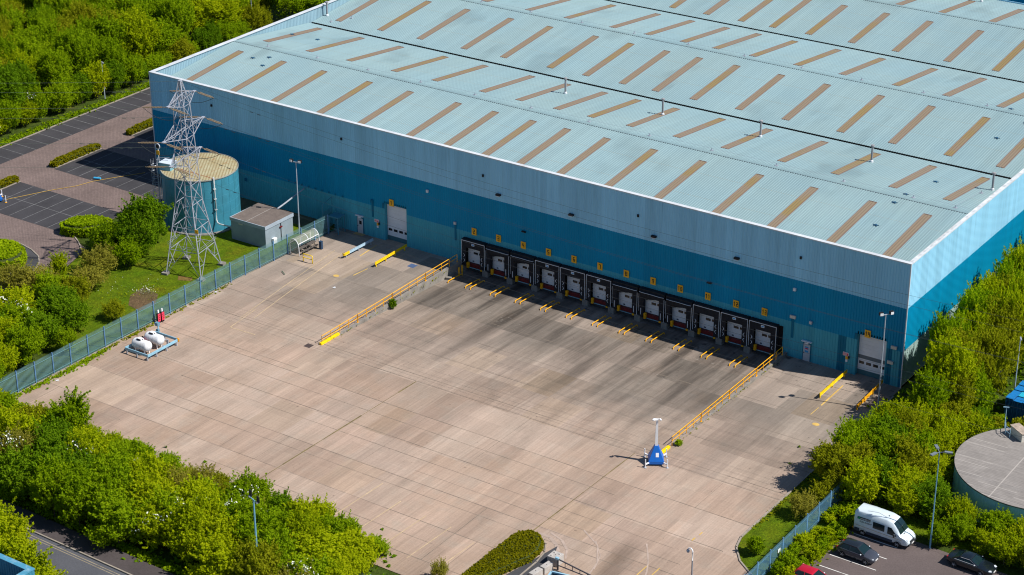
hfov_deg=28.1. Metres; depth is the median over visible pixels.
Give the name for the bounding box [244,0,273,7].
tree
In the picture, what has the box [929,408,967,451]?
tree
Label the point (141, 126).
clipped hedge
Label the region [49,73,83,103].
bush
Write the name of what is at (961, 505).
bush
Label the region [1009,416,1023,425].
bush
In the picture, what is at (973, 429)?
tree
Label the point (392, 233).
roller door
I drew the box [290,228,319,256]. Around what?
smoking shelter
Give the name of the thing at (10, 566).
clad building
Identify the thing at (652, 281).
number sign
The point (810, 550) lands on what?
bush
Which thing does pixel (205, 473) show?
bush
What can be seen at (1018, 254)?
tree
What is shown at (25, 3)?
tree
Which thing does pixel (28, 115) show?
bush
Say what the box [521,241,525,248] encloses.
number sign
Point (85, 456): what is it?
bush
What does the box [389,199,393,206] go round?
number sign
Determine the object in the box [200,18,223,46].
bush
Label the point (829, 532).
bush
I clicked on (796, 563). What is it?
bush
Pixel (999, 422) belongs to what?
bush
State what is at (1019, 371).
undergrowth
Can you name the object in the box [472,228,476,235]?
number sign
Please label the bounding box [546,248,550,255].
number sign
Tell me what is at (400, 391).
mossy slab joints
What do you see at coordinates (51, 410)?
bush
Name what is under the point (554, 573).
skip bin
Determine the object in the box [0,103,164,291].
block paving drive
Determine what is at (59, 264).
bush
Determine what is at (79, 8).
tree
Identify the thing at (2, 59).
tree
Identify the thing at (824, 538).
bush
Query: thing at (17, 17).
tree
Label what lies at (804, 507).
bush
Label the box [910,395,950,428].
tree
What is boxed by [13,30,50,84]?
tree
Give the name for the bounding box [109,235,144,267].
bush
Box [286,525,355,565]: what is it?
bush
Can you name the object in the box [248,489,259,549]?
street lamp
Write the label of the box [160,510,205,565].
bush
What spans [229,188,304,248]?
pump house
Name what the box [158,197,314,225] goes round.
gravel tank base
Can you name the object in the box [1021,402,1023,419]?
pallet stack
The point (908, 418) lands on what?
tree
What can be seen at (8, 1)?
tree
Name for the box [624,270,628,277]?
number sign
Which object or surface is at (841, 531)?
bush
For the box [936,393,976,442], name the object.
tree
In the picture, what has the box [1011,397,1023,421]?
pallet stack
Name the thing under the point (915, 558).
car park
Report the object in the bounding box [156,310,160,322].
fire point
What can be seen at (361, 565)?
bush
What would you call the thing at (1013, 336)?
tree
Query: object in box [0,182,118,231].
parking bays
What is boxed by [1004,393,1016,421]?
pallet stack
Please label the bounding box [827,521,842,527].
bush
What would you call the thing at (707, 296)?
number sign
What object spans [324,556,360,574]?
bush
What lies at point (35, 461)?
bush
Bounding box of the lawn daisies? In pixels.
[101,282,175,299]
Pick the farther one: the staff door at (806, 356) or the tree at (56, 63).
the tree at (56, 63)
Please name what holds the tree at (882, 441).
on the verge
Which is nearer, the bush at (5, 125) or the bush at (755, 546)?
the bush at (755, 546)
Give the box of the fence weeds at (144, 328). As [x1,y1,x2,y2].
[105,283,232,348]
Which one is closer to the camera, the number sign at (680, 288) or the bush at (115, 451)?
the bush at (115, 451)
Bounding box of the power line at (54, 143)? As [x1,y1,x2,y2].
[36,143,90,143]
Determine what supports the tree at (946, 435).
on the verge
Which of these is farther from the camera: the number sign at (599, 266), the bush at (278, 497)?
the number sign at (599, 266)
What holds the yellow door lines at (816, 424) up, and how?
on the concrete yard at (673, 504)
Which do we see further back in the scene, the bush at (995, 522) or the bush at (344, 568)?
the bush at (995, 522)
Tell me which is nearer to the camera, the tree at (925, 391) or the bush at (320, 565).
the bush at (320, 565)
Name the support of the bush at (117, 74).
on the ground at (46, 354)
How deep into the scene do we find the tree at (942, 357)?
217.88 m
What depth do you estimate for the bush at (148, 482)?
202.39 m
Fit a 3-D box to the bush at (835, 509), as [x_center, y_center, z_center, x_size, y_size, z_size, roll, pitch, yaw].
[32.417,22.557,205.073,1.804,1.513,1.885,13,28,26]
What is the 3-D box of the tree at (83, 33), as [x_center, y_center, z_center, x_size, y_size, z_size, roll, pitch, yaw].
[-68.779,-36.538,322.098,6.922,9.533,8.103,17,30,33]
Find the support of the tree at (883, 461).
on the verge
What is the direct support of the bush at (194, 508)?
on the ground at (46, 354)
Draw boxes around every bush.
[0,93,22,133]
[0,116,10,134]
[0,259,29,290]
[0,283,37,314]
[0,298,40,325]
[0,309,18,345]
[0,333,21,372]
[0,358,6,387]
[0,390,27,411]
[0,402,46,446]
[0,420,41,455]
[0,438,38,502]
[0,439,9,452]
[4,319,47,365]
[5,400,47,422]
[10,260,59,290]
[18,99,39,125]
[19,442,63,505]
[22,82,49,120]
[22,306,64,348]
[23,412,74,446]
[27,454,74,516]
[28,422,78,458]
[29,267,68,299]
[31,282,81,314]
[39,399,75,426]
[43,82,74,112]
[47,249,70,277]
[47,294,95,331]
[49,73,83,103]
[50,460,101,528]
[53,326,78,352]
[56,444,103,471]
[57,271,91,302]
[64,425,114,459]
[67,260,110,291]
[69,420,88,433]
[70,69,94,103]
[74,242,118,274]
[81,59,112,97]
[81,469,136,524]
[82,484,148,549]
[84,421,98,431]
[85,219,124,252]
[88,452,143,492]
[91,444,134,471]
[94,426,124,452]
[99,297,127,319]
[103,57,127,93]
[104,430,123,441]
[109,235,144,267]
[113,210,159,256]
[115,191,173,238]
[116,436,139,447]
[117,51,146,87]
[118,437,159,458]
[121,467,179,506]
[123,449,150,469]
[126,54,150,80]
[127,450,176,484]
[130,488,180,549]
[139,484,183,543]
[143,52,165,72]
[150,48,173,65]
[157,450,175,458]
[159,449,193,484]
[159,463,192,496]
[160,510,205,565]
[165,35,197,61]
[167,484,224,537]
[168,472,231,506]
[182,526,242,574]
[183,38,200,52]
[184,461,221,487]
[188,26,217,51]
[190,474,223,494]
[194,505,242,551]
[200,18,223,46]
[211,470,231,489]
[211,487,243,508]
[214,487,267,521]
[215,19,240,42]
[224,466,276,504]
[226,504,288,548]
[228,535,283,574]
[230,16,251,35]
[238,1,266,31]
[243,520,300,572]
[255,5,272,29]
[261,500,294,536]
[264,486,300,512]
[269,559,318,574]
[276,552,339,574]
[278,493,336,520]
[283,508,327,544]
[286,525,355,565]
[318,509,358,535]
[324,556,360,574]
[335,525,383,565]
[340,544,372,574]
[369,533,392,555]
[388,298,397,308]
[430,555,449,574]
[675,439,682,445]
[746,535,765,554]
[770,559,784,574]
[777,548,793,565]
[777,564,795,574]
[786,487,819,517]
[787,542,802,553]
[787,556,801,567]
[788,546,799,559]
[791,530,813,546]
[796,555,808,564]
[802,531,815,542]
[803,542,824,560]
[808,526,825,538]
[810,477,843,504]
[815,539,827,552]
[816,533,830,545]
[820,511,837,523]
[821,526,837,540]
[826,504,841,516]
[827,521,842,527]
[831,524,846,539]
[838,501,847,507]
[838,505,854,516]
[839,511,853,527]
[846,501,859,514]
[922,500,954,522]
[924,519,954,544]
[941,508,976,540]
[945,492,979,522]
[969,526,999,555]
[973,503,1017,536]
[986,528,1023,566]
[990,414,1004,428]
[996,413,1007,420]
[1006,514,1023,539]
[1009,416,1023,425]
[1019,543,1023,566]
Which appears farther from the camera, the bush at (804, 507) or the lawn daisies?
the lawn daisies
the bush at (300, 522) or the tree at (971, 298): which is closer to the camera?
the bush at (300, 522)
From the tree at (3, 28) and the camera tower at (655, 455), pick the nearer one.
the camera tower at (655, 455)
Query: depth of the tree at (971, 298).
228.88 m
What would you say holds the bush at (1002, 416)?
on the verge
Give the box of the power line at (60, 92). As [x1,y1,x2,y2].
[32,91,143,92]
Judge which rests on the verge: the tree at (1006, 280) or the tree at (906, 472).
the tree at (906, 472)
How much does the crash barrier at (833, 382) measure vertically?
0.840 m
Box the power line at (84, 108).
[31,107,133,108]
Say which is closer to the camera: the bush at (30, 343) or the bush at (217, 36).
the bush at (30, 343)
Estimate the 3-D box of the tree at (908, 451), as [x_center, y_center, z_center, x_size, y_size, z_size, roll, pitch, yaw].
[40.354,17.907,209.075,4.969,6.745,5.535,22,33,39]
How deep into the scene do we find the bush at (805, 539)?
199.52 m
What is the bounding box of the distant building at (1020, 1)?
[1007,0,1023,2]
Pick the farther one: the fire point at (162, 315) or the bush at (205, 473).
the fire point at (162, 315)
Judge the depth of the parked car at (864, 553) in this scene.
198.07 m
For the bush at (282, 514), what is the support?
on the ground at (46, 354)
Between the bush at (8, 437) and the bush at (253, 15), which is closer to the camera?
the bush at (8, 437)
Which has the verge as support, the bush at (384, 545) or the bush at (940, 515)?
the bush at (940, 515)
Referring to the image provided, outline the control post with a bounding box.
[155,321,159,331]
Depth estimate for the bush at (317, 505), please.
200.11 m
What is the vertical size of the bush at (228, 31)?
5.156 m
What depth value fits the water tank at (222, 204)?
269.42 m
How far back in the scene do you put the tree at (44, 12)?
330.14 m
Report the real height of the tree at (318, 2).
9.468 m
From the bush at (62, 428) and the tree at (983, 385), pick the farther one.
the tree at (983, 385)
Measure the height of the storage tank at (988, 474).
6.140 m
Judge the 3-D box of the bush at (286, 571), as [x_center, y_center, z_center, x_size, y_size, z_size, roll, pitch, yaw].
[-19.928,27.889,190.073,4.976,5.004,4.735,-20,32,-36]
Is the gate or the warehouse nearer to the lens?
the gate
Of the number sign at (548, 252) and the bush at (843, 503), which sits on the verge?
the bush at (843, 503)
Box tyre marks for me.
[539,530,648,574]
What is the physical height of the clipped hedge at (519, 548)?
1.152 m
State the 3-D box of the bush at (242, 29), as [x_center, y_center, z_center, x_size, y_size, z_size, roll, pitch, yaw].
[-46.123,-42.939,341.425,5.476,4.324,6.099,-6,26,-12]
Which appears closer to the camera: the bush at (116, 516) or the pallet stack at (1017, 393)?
the bush at (116, 516)
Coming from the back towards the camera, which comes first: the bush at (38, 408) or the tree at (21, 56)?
the tree at (21, 56)
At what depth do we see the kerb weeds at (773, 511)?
207.47 m
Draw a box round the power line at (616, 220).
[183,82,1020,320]
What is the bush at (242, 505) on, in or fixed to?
on the ground at (46, 354)
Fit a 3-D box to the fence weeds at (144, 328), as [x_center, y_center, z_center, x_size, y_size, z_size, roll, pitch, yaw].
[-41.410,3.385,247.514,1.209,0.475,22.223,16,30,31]
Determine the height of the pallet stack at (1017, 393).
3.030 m
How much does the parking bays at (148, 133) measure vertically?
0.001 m
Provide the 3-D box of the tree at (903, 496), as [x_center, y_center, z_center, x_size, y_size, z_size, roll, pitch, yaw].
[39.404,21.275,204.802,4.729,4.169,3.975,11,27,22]
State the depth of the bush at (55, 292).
243.94 m
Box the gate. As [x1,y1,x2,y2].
[555,556,590,574]
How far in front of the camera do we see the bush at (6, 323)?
236.65 m
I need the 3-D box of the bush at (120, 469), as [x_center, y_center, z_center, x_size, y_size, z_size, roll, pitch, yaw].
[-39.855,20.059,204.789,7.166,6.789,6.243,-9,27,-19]
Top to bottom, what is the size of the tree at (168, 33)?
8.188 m
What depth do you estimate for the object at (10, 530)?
193.64 m
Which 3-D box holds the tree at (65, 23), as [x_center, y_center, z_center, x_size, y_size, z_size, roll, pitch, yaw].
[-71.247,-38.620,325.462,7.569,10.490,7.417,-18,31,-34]
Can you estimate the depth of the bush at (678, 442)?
218.57 m
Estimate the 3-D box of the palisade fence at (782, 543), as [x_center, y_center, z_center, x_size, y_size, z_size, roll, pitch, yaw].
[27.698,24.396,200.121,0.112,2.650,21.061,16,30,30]
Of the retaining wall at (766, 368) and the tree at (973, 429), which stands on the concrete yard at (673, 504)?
the retaining wall at (766, 368)
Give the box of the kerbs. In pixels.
[0,87,893,574]
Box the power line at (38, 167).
[0,167,97,167]
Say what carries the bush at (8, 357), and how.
on the ground at (46, 354)
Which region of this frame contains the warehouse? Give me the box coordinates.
[149,0,1023,387]
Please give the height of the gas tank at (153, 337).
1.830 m
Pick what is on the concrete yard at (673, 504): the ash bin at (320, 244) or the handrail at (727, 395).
the ash bin at (320, 244)
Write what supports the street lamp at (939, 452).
on the car park
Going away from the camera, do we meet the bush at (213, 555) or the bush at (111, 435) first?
the bush at (213, 555)
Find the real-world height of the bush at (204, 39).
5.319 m
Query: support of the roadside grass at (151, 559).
on the ground at (46, 354)
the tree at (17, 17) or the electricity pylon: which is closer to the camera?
the electricity pylon
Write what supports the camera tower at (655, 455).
on the concrete yard at (673, 504)
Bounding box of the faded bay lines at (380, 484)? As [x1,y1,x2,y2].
[231,250,472,566]
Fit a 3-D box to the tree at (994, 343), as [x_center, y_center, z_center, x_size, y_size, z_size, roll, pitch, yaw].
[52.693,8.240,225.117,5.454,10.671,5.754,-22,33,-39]
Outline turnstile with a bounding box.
[322,197,345,234]
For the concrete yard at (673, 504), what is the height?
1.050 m
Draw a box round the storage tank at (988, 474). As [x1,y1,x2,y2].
[952,406,1023,525]
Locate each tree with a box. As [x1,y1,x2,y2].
[0,0,29,31]
[0,3,28,31]
[0,14,14,29]
[0,18,14,44]
[0,30,18,63]
[0,48,7,65]
[0,57,38,101]
[0,62,33,111]
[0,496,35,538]
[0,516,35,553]
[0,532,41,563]
[1,0,19,7]
[3,47,47,87]
[5,26,26,40]
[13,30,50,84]
[14,17,61,80]
[16,0,30,11]
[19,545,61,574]
[22,1,55,31]
[27,3,63,27]
[28,0,58,13]
[31,43,73,88]
[35,564,67,574]
[36,14,60,27]
[49,13,76,32]
[49,23,104,75]
[50,385,94,431]
[52,0,83,17]
[54,0,94,7]
[57,26,99,76]
[62,0,98,24]
[70,13,97,32]
[83,5,126,22]
[85,11,134,54]
[88,0,120,14]
[90,31,129,66]
[111,4,162,59]
[115,0,156,20]
[130,6,155,53]
[136,16,188,56]
[144,0,166,20]
[151,0,199,38]
[187,0,228,37]
[207,0,244,25]
[233,0,251,20]
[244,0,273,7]
[250,0,273,10]
[265,0,294,18]
[287,0,316,13]
[310,0,329,6]
[808,438,859,483]
[823,415,871,449]
[839,454,889,504]
[840,435,877,472]
[843,414,881,444]
[856,407,897,429]
[863,410,919,447]
[865,449,897,503]
[868,424,907,459]
[871,392,916,419]
[881,460,929,496]
[882,477,929,517]
[883,428,932,473]
[888,400,928,434]
[902,420,939,455]
[907,364,953,415]
[909,474,958,518]
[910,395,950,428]
[915,471,943,484]
[917,326,981,404]
[925,309,977,361]
[925,422,958,457]
[926,451,953,481]
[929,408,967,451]
[935,320,987,377]
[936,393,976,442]
[945,357,979,409]
[948,303,989,339]
[950,279,1000,319]
[964,408,995,440]
[967,269,1005,300]
[969,404,995,425]
[970,361,998,413]
[972,317,1019,399]
[980,292,1023,368]
[985,320,1023,384]
[989,268,1019,293]
[990,256,1023,281]
[993,236,1023,274]
[997,278,1023,374]
[1005,270,1023,357]
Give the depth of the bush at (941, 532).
199.79 m
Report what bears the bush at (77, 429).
on the ground at (46, 354)
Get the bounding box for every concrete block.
[529,567,542,574]
[540,561,552,574]
[547,550,563,566]
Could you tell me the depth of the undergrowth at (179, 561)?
199.11 m
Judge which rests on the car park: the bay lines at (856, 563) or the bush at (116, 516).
the bay lines at (856, 563)
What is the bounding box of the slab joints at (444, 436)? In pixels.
[34,260,865,574]
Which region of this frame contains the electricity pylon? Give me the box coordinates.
[138,80,225,281]
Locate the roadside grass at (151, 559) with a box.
[0,491,193,574]
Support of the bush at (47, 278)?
on the lawn at (151, 266)
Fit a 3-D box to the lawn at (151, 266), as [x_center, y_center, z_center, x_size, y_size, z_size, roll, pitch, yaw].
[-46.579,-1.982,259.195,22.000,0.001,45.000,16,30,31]
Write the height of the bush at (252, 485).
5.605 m
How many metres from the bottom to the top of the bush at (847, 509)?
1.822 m
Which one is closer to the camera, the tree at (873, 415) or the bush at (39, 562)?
the bush at (39, 562)
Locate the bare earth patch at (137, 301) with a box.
[129,287,157,310]
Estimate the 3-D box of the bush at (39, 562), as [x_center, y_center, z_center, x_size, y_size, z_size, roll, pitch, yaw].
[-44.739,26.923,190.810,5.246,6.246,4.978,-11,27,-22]
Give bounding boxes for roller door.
[382,203,407,246]
[855,333,887,382]
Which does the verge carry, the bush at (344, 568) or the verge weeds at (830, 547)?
the verge weeds at (830, 547)
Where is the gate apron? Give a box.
[506,547,556,574]
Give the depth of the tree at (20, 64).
307.58 m
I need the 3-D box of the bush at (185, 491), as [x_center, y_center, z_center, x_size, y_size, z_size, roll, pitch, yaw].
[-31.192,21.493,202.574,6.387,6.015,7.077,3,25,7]
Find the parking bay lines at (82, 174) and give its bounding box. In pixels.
[0,92,161,227]
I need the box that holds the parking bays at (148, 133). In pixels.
[133,127,153,141]
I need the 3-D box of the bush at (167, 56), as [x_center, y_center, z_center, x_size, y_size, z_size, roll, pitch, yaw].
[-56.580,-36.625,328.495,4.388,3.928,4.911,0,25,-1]
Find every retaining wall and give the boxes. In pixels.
[319,258,461,344]
[662,352,786,453]
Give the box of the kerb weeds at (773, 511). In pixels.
[752,413,874,528]
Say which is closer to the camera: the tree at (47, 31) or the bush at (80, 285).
the bush at (80, 285)
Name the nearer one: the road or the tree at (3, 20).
the road
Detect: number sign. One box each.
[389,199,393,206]
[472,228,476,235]
[496,234,500,241]
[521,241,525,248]
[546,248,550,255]
[571,255,576,262]
[597,262,602,270]
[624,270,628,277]
[650,277,655,284]
[677,284,682,292]
[705,292,710,300]
[733,300,738,307]
[761,308,767,315]
[864,329,870,337]
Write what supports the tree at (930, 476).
on the verge
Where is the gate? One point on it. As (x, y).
(558, 560)
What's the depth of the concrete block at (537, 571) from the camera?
195.45 m
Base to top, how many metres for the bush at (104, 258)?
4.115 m
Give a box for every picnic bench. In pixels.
[299,244,310,253]
[304,240,318,249]
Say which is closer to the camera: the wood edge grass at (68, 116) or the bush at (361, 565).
the bush at (361, 565)
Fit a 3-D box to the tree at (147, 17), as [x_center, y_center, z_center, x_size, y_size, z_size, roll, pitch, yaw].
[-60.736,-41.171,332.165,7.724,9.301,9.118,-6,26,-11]
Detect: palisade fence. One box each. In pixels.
[0,214,328,393]
[744,482,842,574]
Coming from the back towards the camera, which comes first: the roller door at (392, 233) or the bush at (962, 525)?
the roller door at (392, 233)
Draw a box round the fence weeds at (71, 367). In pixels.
[14,345,110,396]
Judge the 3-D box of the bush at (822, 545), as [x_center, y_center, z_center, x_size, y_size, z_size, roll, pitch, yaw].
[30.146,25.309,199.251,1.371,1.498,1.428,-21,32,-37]
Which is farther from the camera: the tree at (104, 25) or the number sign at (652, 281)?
the tree at (104, 25)
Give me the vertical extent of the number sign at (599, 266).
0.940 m
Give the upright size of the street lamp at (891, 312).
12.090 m
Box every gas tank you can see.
[132,337,151,353]
[144,331,164,348]
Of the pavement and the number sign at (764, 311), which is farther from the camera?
the number sign at (764, 311)
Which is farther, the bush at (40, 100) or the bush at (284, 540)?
the bush at (40, 100)
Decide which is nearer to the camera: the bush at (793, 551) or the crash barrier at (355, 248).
the bush at (793, 551)
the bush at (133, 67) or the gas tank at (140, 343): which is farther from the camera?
the bush at (133, 67)
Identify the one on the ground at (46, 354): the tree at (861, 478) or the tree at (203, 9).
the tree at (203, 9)
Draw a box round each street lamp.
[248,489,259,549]
[289,158,301,229]
[877,310,893,405]
[929,444,952,548]
[1014,337,1021,388]
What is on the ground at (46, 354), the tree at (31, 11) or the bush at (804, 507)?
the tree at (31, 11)
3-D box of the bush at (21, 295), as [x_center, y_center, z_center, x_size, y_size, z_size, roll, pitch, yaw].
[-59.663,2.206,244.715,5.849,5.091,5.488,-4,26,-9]
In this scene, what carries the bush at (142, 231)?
on the lawn at (151, 266)
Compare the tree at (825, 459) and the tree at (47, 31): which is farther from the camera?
the tree at (47, 31)
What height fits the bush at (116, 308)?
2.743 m
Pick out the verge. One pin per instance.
(778, 526)
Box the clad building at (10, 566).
[0,553,34,574]
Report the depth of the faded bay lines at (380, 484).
210.54 m
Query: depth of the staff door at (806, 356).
236.58 m
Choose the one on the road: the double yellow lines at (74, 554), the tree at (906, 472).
the double yellow lines at (74, 554)
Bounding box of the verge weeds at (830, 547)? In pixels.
[778,518,853,573]
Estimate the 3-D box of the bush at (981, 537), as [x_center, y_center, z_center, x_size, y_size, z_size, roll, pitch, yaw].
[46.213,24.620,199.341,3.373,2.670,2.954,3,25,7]
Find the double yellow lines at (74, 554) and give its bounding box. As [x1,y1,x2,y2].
[30,535,119,574]
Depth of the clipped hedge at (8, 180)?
285.13 m
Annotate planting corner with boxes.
[0,238,38,286]
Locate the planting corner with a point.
(32, 256)
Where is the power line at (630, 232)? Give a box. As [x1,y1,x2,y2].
[220,100,1023,332]
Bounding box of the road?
[26,530,126,574]
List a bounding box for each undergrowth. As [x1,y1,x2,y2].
[18,387,396,574]
[789,362,1023,517]
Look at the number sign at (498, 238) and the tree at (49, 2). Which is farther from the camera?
the tree at (49, 2)
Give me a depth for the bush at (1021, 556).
195.44 m
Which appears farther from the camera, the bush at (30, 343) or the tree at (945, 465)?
the bush at (30, 343)
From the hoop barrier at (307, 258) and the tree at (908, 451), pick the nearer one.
the tree at (908, 451)
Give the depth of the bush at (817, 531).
201.94 m
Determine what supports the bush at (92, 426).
on the ground at (46, 354)
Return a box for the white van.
[852,503,915,547]
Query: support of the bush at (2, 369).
on the ground at (46, 354)
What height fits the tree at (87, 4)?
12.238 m
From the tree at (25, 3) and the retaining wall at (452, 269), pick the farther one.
the tree at (25, 3)
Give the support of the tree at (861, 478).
on the verge
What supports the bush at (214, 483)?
on the ground at (46, 354)
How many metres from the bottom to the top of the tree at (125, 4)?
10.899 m
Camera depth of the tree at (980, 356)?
221.23 m
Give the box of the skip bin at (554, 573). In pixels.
[548,571,568,574]
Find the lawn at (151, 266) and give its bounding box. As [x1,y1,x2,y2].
[20,220,322,360]
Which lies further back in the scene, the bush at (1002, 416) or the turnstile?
the turnstile
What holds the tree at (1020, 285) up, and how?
on the ground at (46, 354)
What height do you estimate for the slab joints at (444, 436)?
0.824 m
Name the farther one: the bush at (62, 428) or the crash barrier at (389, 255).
the crash barrier at (389, 255)
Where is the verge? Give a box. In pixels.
[738,394,1023,574]
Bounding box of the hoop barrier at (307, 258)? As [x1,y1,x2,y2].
[303,253,312,263]
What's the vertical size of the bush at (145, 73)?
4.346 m
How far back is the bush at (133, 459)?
208.60 m
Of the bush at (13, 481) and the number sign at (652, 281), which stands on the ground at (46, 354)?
the bush at (13, 481)
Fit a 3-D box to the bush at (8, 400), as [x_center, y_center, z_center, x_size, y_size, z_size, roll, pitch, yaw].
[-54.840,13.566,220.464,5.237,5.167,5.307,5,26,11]
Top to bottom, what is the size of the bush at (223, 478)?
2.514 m
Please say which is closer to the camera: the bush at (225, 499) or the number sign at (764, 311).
the bush at (225, 499)
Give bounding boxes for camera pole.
[686,548,692,574]
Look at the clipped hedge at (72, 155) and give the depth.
294.02 m
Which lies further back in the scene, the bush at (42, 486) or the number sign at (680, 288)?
the number sign at (680, 288)
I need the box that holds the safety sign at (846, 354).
[843,352,849,361]
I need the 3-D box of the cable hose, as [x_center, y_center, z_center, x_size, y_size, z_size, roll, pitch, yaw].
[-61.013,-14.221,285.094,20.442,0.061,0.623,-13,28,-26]
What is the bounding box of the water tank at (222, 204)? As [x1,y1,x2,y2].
[150,143,240,235]
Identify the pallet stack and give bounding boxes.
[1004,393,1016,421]
[1011,390,1020,396]
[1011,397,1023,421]
[1014,385,1023,392]
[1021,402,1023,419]
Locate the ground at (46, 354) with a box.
[0,0,1023,574]
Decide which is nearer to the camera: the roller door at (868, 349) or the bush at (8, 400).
the bush at (8, 400)
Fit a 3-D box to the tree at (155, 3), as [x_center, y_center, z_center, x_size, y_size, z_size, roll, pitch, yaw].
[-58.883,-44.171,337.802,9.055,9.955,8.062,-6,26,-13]
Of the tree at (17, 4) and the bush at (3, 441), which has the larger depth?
the tree at (17, 4)
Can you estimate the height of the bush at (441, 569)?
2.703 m
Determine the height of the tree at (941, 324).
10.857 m
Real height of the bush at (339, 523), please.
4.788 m
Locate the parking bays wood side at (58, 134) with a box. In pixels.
[0,88,150,163]
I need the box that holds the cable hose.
[6,173,141,199]
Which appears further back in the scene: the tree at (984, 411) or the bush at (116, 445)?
the tree at (984, 411)
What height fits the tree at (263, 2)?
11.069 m
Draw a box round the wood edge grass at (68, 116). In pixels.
[0,81,149,145]
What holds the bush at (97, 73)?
on the ground at (46, 354)
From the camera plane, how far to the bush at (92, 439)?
209.03 m
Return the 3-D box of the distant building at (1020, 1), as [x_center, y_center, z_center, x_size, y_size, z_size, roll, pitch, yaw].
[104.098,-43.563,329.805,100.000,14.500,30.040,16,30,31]
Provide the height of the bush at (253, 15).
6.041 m
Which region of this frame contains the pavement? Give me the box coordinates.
[0,498,173,574]
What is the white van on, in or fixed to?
on the car park
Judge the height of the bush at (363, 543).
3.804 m
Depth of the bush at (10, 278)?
252.00 m
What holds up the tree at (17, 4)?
on the ground at (46, 354)
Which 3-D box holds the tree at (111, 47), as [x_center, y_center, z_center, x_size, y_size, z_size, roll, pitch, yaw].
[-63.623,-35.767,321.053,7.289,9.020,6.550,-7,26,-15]
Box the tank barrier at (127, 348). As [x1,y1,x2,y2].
[125,331,179,360]
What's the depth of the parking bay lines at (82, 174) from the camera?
288.72 m
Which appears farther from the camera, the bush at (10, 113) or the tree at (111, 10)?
the tree at (111, 10)
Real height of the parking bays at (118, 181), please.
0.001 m
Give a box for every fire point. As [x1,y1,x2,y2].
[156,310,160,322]
[160,308,164,321]
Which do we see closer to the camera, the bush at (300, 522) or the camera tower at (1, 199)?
the bush at (300, 522)
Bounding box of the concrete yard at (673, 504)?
[15,228,900,574]
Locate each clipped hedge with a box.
[0,175,19,188]
[0,239,27,268]
[49,142,101,166]
[59,214,112,237]
[125,118,152,134]
[461,529,544,574]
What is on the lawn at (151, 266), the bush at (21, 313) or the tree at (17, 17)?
the bush at (21, 313)
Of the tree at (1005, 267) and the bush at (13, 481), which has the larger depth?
the tree at (1005, 267)
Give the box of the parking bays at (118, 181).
[55,149,162,200]
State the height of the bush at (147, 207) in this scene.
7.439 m
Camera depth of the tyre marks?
200.64 m
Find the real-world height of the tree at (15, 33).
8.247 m
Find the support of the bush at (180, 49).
on the ground at (46, 354)
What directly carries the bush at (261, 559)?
on the ground at (46, 354)
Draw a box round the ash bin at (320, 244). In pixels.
[319,240,322,249]
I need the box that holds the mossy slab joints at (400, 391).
[259,381,634,529]
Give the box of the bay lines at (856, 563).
[820,533,896,574]
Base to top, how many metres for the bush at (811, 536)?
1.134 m
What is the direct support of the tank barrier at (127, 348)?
on the concrete yard at (673, 504)
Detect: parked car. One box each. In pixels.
[792,563,825,574]
[836,537,878,564]
[946,548,996,574]
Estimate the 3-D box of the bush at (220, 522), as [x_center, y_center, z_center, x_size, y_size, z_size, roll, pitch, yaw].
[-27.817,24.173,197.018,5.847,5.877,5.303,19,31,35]
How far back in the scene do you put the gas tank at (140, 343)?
237.84 m
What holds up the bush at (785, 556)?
on the verge
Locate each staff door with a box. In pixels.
[353,214,364,235]
[798,339,811,364]
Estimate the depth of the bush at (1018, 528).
198.09 m
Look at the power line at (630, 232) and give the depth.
220.75 m
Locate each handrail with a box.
[321,254,457,339]
[671,347,782,445]
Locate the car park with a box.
[810,528,1006,574]
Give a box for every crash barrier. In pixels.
[342,238,372,257]
[375,244,406,266]
[819,370,846,397]
[856,380,882,409]
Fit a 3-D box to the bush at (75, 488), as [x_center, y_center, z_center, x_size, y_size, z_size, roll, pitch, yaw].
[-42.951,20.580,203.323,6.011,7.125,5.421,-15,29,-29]
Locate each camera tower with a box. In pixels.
[0,190,6,202]
[643,418,668,468]
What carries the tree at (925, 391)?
on the verge
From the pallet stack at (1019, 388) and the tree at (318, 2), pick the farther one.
the tree at (318, 2)
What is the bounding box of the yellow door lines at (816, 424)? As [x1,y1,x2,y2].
[333,245,842,574]
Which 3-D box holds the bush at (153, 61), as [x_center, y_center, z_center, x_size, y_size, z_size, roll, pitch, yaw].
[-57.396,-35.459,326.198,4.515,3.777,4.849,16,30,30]
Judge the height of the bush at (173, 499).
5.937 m
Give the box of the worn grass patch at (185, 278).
[178,276,191,280]
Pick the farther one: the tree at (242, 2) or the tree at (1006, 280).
the tree at (242, 2)
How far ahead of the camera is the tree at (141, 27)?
324.44 m
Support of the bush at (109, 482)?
on the ground at (46, 354)
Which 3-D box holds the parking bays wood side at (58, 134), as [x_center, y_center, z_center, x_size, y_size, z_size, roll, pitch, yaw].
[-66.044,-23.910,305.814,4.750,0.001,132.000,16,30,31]

